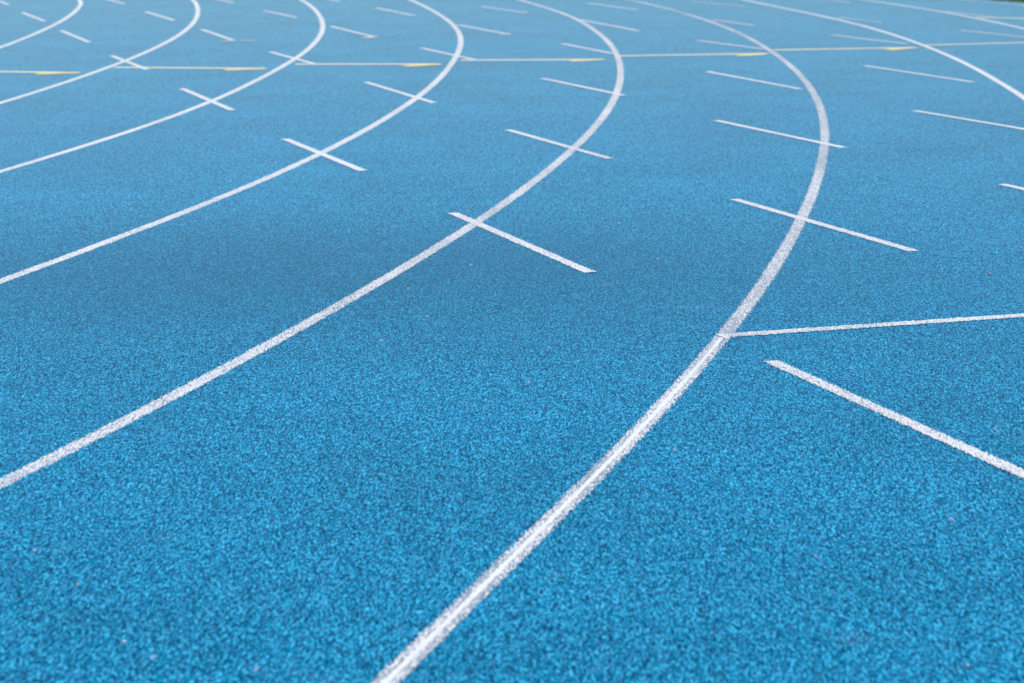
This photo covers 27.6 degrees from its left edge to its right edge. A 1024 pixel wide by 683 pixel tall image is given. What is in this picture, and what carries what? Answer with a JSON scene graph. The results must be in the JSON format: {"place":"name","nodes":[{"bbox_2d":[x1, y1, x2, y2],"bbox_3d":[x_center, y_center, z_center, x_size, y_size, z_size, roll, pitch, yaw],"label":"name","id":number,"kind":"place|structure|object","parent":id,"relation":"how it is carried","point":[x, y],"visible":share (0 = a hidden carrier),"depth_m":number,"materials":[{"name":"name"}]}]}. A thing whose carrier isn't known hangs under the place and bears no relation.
{"place":"outdoors","nodes":[
{"label":"outdoors","id":0,"kind":"place"},
{"label":"ground","id":1,"kind":"structure","parent":0,"visible":0},
{"bbox_2d":[0,0,1023,682],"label":"running track","id":2,"kind":"structure","parent":1,"relation":"on","point":[370,486],"depth_m":5.89,"materials":[{"name":"blue rubber"}]},
{"bbox_2d":[21,12,44,20],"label":"painted dash","id":3,"kind":"object","parent":2,"relation":"on","point":[32,16],"visible":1,"depth_m":20.76,"materials":[{"name":"white paint"}]},
{"bbox_2d":[0,71,80,73],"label":"stagger line","id":4,"kind":"object","parent":2,"relation":"on","point":[41,72],"visible":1,"depth_m":14.53,"materials":[{"name":"beige paint"}]},
{"bbox_2d":[0,0,82,47],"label":"lane line","id":5,"kind":"object","parent":2,"relation":"on","point":[80,2],"visible":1,"depth_m":19.42,"materials":[{"name":"white paint"}]},
{"bbox_2d":[60,31,90,41],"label":"painted dash","id":6,"kind":"object","parent":2,"relation":"on","point":[77,37],"visible":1,"depth_m":17.98,"materials":[{"name":"white paint"}]},
{"bbox_2d":[0,0,200,103],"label":"lane line","id":7,"kind":"object","parent":2,"relation":"on","point":[195,19],"visible":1,"depth_m":15.68,"materials":[{"name":"white paint"}]},
{"bbox_2d":[111,56,147,68],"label":"painted dash","id":8,"kind":"object","parent":2,"relation":"on","point":[129,62],"visible":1,"depth_m":15.32,"materials":[{"name":"white paint"}]},
{"bbox_2d":[146,12,173,19],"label":"painted dash","id":9,"kind":"object","parent":2,"relation":"on","point":[159,15],"visible":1,"depth_m":20.75,"materials":[{"name":"white paint"}]},
{"bbox_2d":[0,0,325,172],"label":"lane line","id":10,"kind":"object","parent":2,"relation":"on","point":[318,37],"visible":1,"depth_m":12.37,"materials":[{"name":"white paint"}]},
{"bbox_2d":[112,67,267,70],"bbox_3d":[-2.297,-1.936,14.776,1.167,0.001,0.266,1,13,8],"label":"stagger line","id":11,"kind":"object","parent":2,"relation":"on","point":[225,69],"visible":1,"depth_m":14.87,"materials":[{"name":"beige paint"}]},
{"bbox_2d":[178,88,235,109],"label":"painted dash","id":12,"kind":"object","parent":2,"relation":"on","point":[207,99],"visible":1,"depth_m":12.65,"materials":[{"name":"white paint"}]},
{"bbox_2d":[200,29,236,40],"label":"painted dash","id":13,"kind":"object","parent":2,"relation":"on","point":[229,39],"visible":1,"depth_m":17.96,"materials":[{"name":"white paint"}]},
{"bbox_2d":[0,0,463,282],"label":"lane line","id":14,"kind":"object","parent":2,"relation":"on","point":[450,65],"visible":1,"depth_m":9.21,"materials":[{"name":"white paint"}]},
{"bbox_2d":[265,10,296,17],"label":"painted dash","id":15,"kind":"object","parent":2,"relation":"on","point":[281,14],"visible":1,"depth_m":21.07,"materials":[{"name":"white paint"}]},
{"bbox_2d":[270,52,319,64],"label":"painted dash","id":16,"kind":"object","parent":2,"relation":"on","point":[295,58],"visible":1,"depth_m":15.60,"materials":[{"name":"white paint"}]},
{"bbox_2d":[0,0,623,488],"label":"lane line","id":17,"kind":"object","parent":2,"relation":"on","point":[154,404],"visible":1,"depth_m":6.24,"materials":[{"name":"white paint"}]},
{"bbox_2d":[283,139,365,170],"bbox_3d":[-0.921,-0.909,10.077,0.066,0.001,1.344,-5,13,-21],"label":"painted dash","id":18,"kind":"object","parent":2,"relation":"on","point":[328,156],"visible":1,"depth_m":10.01,"materials":[{"name":"white paint"}]},
{"bbox_2d":[330,26,379,37],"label":"painted dash","id":19,"kind":"object","parent":2,"relation":"on","point":[355,32],"visible":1,"depth_m":18.31,"materials":[{"name":"white paint"}]},
{"bbox_2d":[294,63,439,66],"bbox_3d":[-1.047,-1.994,15.012,1.088,0.001,0.284,0,12,3],"label":"stagger line","id":20,"kind":"object","parent":2,"relation":"on","point":[410,64],"visible":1,"depth_m":15.06,"materials":[{"name":"beige paint"}]},
{"bbox_2d":[378,8,416,15],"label":"painted dash","id":21,"kind":"object","parent":2,"relation":"on","point":[397,12],"visible":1,"depth_m":21.23,"materials":[{"name":"white paint"}]},
{"bbox_2d":[364,82,436,102],"bbox_3d":[-0.713,-1.566,13.062,0.066,0.001,1.453,-5,13,-20],"label":"painted dash","id":22,"kind":"object","parent":2,"relation":"on","point":[406,94],"visible":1,"depth_m":13.02,"materials":[{"name":"white paint"}]},
{"bbox_2d":[421,48,476,59],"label":"painted dash","id":23,"kind":"object","parent":2,"relation":"on","point":[449,54],"visible":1,"depth_m":15.91,"materials":[{"name":"white paint"}]},
{"bbox_2d":[460,25,508,33],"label":"painted dash","id":24,"kind":"object","parent":2,"relation":"on","point":[485,29],"visible":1,"depth_m":18.49,"materials":[{"name":"white paint"}]},
{"bbox_2d":[449,212,595,272],"bbox_3d":[0.014,-0.372,7.615,0.066,0.001,1.417,-5,13,-20],"label":"painted dash","id":25,"kind":"object","parent":2,"relation":"on","point":[572,264],"visible":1,"depth_m":7.54,"materials":[{"name":"white paint"}]},
{"bbox_2d":[461,59,604,60],"bbox_3d":[0.157,-2.074,15.351,1.097,0.001,0.248,0,12,0],"label":"stagger line","id":26,"kind":"object","parent":2,"relation":"on","point":[544,59],"visible":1,"depth_m":15.41,"materials":[{"name":"beige paint"}]},
{"bbox_2d":[506,129,610,158],"bbox_3d":[0.221,-0.994,10.443,0.066,0.001,1.315,-5,13,-21],"label":"painted dash","id":27,"kind":"object","parent":2,"relation":"on","point":[561,144],"visible":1,"depth_m":10.39,"materials":[{"name":"white paint"}]},
{"bbox_2d":[540,78,623,94],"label":"painted dash","id":28,"kind":"object","parent":2,"relation":"on","point":[581,86],"visible":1,"depth_m":13.36,"materials":[{"name":"white paint"}]},
{"bbox_2d":[563,44,615,53],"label":"painted dash","id":29,"kind":"object","parent":2,"relation":"on","point":[590,49],"visible":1,"depth_m":16.33,"materials":[{"name":"white paint"}]},
{"bbox_2d":[370,0,829,682],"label":"lane line","id":30,"kind":"object","parent":2,"relation":"on","point":[426,642],"visible":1,"depth_m":4.71,"materials":[{"name":"white paint"}]},
{"bbox_2d":[582,20,639,30],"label":"painted dash","id":31,"kind":"object","parent":2,"relation":"on","point":[610,25],"visible":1,"depth_m":19.07,"materials":[{"name":"white paint"}]},
{"bbox_2d":[588,3,638,9],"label":"painted dash","id":32,"kind":"object","parent":2,"relation":"on","point":[614,6],"visible":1,"depth_m":22.01,"materials":[{"name":"white paint"}]},
{"bbox_2d":[619,53,767,55],"bbox_3d":[1.389,-2.161,15.726,1.185,0.001,0.267,-2,13,-8],"label":"stagger line","id":33,"kind":"object","parent":2,"relation":"on","point":[745,54],"visible":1,"depth_m":15.80,"materials":[{"name":"beige paint"}]},
{"bbox_2d":[695,40,762,48],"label":"painted dash","id":34,"kind":"object","parent":2,"relation":"on","point":[728,44],"visible":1,"depth_m":16.77,"materials":[{"name":"white paint"}]},
{"bbox_2d":[705,71,801,88],"bbox_3d":[1.585,-1.729,13.757,0.066,0.001,1.383,-5,13,-20],"label":"painted dash","id":35,"kind":"object","parent":2,"relation":"on","point":[754,80],"visible":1,"depth_m":13.71,"materials":[{"name":"white paint"}]},
{"bbox_2d":[712,120,842,147],"bbox_3d":[1.374,-1.084,10.826,0.066,0.001,1.348,-5,13,-22],"label":"painted dash","id":36,"kind":"object","parent":2,"relation":"on","point":[816,141],"visible":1,"depth_m":10.76,"materials":[{"name":"white paint"}]},
{"bbox_2d":[730,199,919,250],"bbox_3d":[1.168,-0.454,7.964,0.066,0.001,1.378,-5,13,-21],"label":"painted dash","id":37,"kind":"object","parent":2,"relation":"on","point":[830,226],"visible":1,"depth_m":7.88,"materials":[{"name":"white paint"}]},
{"bbox_2d":[773,47,915,49],"bbox_3d":[2.628,-2.275,16.219,1.193,0.001,0.286,-2,13,-9],"label":"stagger line","id":38,"kind":"object","parent":2,"relation":"on","point":[896,48],"visible":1,"depth_m":16.29,"materials":[{"name":"beige paint"}]},
{"bbox_2d":[833,35,906,43],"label":"painted dash","id":39,"kind":"object","parent":2,"relation":"on","point":[869,39],"visible":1,"depth_m":17.24,"materials":[{"name":"white paint"}]},
{"bbox_2d":[723,313,1023,336],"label":"start line","id":40,"kind":"object","parent":2,"relation":"on","point":[856,326],"visible":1,"depth_m":6.12,"materials":[{"name":"white paint"}]},
{"bbox_2d":[745,0,1023,100],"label":"lane line","id":41,"kind":"object","parent":2,"relation":"on","point":[1014,91],"visible":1,"depth_m":15.53,"materials":[{"name":"white paint"}]},
{"bbox_2d":[764,360,1023,477],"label":"painted dash","id":42,"kind":"object","parent":2,"relation":"on","point":[949,440],"visible":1,"depth_m":5.05,"materials":[{"name":"white paint"}]},
{"bbox_2d":[868,66,972,81],"bbox_3d":[2.752,-1.825,14.168,0.066,0.001,1.384,-5,13,-21],"label":"painted dash","id":43,"kind":"object","parent":2,"relation":"on","point":[921,74],"visible":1,"depth_m":14.08,"materials":[{"name":"white paint"}]},
{"bbox_2d":[867,0,1023,28],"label":"lane line","id":44,"kind":"object","parent":2,"relation":"on","point":[955,14],"visible":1,"depth_m":20.29,"materials":[{"name":"white paint"}]},
{"bbox_2d":[912,110,1023,129],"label":"painted dash","id":45,"kind":"object","parent":2,"relation":"on","point":[969,119],"visible":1,"depth_m":11.40,"materials":[{"name":"white paint"}]},
{"bbox_2d":[934,42,1023,44],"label":"stagger line","id":46,"kind":"object","parent":2,"relation":"on","point":[977,43],"visible":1,"depth_m":16.76,"materials":[{"name":"beige paint"}]},
{"bbox_2d":[960,30,1023,36],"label":"painted dash","id":47,"kind":"object","parent":2,"relation":"on","point":[991,33],"visible":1,"depth_m":17.86,"materials":[{"name":"white paint"}]},
{"bbox_2d":[978,17,1023,18],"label":"stagger line","id":48,"kind":"object","parent":2,"relation":"on","point":[998,17],"visible":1,"depth_m":19.96,"materials":[{"name":"beige paint"}]},
{"bbox_2d":[998,184,1023,189],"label":"painted dash","id":49,"kind":"object","parent":2,"relation":"on","point":[1017,187],"visible":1,"depth_m":8.89,"materials":[{"name":"white paint"}]}
]}

